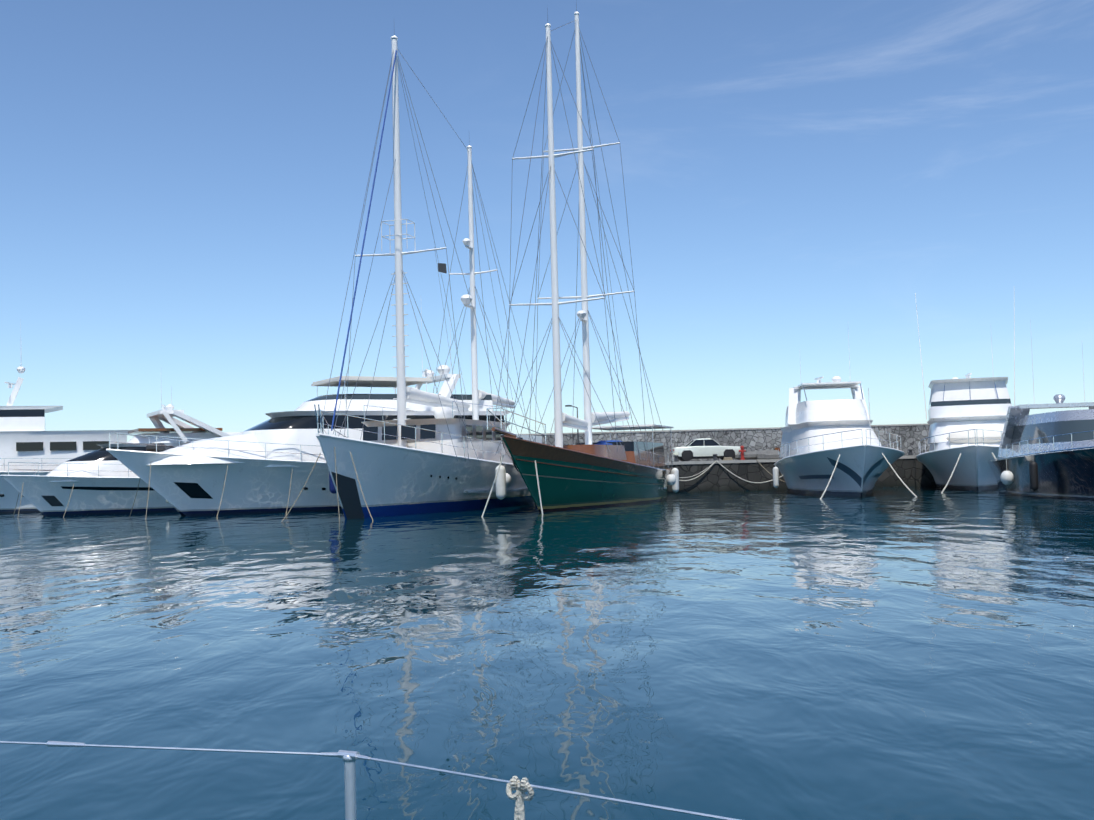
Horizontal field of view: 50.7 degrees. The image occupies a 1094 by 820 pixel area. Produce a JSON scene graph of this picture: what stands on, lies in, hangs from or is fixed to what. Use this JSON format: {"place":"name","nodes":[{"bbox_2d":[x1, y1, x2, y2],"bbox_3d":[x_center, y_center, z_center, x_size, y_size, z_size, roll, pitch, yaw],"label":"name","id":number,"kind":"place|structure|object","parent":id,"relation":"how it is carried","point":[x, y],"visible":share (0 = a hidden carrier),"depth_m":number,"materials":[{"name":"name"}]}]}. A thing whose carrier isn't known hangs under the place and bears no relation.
{"place":"outdoors","nodes":[
{"label":"outdoors","id":0,"kind":"place"},
{"bbox_2d":[0,741,739,819],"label":"lifeline","id":1,"kind":"object","parent":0,"point":[519,796],"visible":1,"depth_m":2.55,"materials":[{"name":"metal"}]},
{"bbox_2d":[0,486,1093,819],"bbox_3d":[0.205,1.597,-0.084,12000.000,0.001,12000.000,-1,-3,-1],"label":"water","id":2,"kind":"structure","parent":0,"point":[876,654],"depth_m":9.69,"materials":[{"name":"teal liquid"}]},
{"bbox_2d":[0,363,129,512],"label":"motor yacht","id":3,"kind":"object","parent":2,"relation":"on","point":[25,436],"visible":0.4,"depth_m":62.43,"materials":[{"name":"white paint"}]},
{"bbox_2d":[0,386,242,516],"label":"yacht","id":4,"kind":"object","parent":2,"relation":"on","point":[102,480],"visible":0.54,"depth_m":54.98,"materials":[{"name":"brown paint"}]},
{"bbox_2d":[106,318,512,518],"bbox_3d":[-9.176,-0.058,52.911,20.722,11.600,6.861,0,-3,-31],"label":"yacht","id":5,"kind":"object","parent":2,"relation":"on","point":[266,466],"visible":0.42,"depth_m":50.01,"materials":[{"name":"white paint"}]},
{"bbox_2d":[281,34,547,521],"bbox_3d":[-4.398,-4.855,50.676,6.618,21.900,23.071,-2,-3,17],"label":"sailboat","id":6,"kind":"object","parent":2,"relation":"on","point":[445,460],"visible":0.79,"depth_m":46.27,"materials":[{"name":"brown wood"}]},
{"bbox_2d":[481,3,678,516],"bbox_3d":[1.595,-6.154,49.876,5.646,24.500,22.191,-2,-3,18],"label":"sailboat","id":7,"kind":"object","parent":2,"relation":"in","point":[588,473],"visible":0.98,"depth_m":46.73,"materials":[{"name":"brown wood"}]},
{"bbox_2d":[521,424,935,492],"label":"quay","id":8,"kind":"structure","parent":2,"relation":"in","point":[911,470],"depth_m":74.44,"materials":[{"name":"stone"}]},
{"bbox_2d":[565,405,578,442],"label":"street lamp","id":9,"kind":"object","parent":8,"relation":"on","point":[577,417],"visible":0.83,"depth_m":72.99,"materials":[{"name":"grey metal"}]},
{"bbox_2d":[669,438,740,460],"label":"white saloon car","id":10,"kind":"object","parent":8,"relation":"on","point":[705,448],"visible":0.81,"depth_m":70.03,"materials":[{"name":"paint"}]},
{"bbox_2d":[679,454,784,482],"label":"quay mooring ropes","id":11,"kind":"object","parent":8,"relation":"on","point":[715,457],"visible":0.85,"depth_m":68.31,"materials":[{"name":"beige fabric"}]},
{"bbox_2d":[739,446,745,459],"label":"fire hydrant","id":12,"kind":"object","parent":8,"relation":"on","point":[742,450],"visible":0.96,"depth_m":69.53,"materials":[{"name":"red metal"}]},
{"bbox_2d":[735,450,781,459],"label":"bench","id":13,"kind":"object","parent":8,"relation":"on","point":[763,454],"visible":0.65,"depth_m":69.62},
{"bbox_2d":[674,448,912,461],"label":"bollards","id":14,"kind":"object","parent":8,"relation":"on","point":[778,449],"visible":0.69,"depth_m":69.11,"materials":[{"name":"metal"}]},
{"bbox_2d":[773,332,916,498],"bbox_3d":[14.447,0.182,57.961,6.077,10.200,17.600,-2,-3,6],"label":"yacht","id":15,"kind":"object","parent":2,"relation":"on","point":[834,447],"visible":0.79,"depth_m":56.41,"materials":[{"name":"white paint"}]},
{"bbox_2d":[915,294,1016,492],"bbox_3d":[22.674,-0.969,61.820,5.837,12.422,17.880,-3,-3,19],"label":"yacht","id":16,"kind":"object","parent":2,"relation":"on","point":[967,415],"visible":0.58,"depth_m":62.22,"materials":[{"name":"paint"}]},
{"bbox_2d":[987,320,1093,499],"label":"yacht","id":17,"kind":"object","parent":2,"relation":"on","point":[1053,452],"visible":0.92,"depth_m":44.02,"materials":[{"name":"black paint"}]},
{"bbox_2d":[0,0,1093,441],"label":"sky","id":18,"kind":"structure","parent":0,"point":[183,183],"materials":[{"name":"blue"}]}
]}

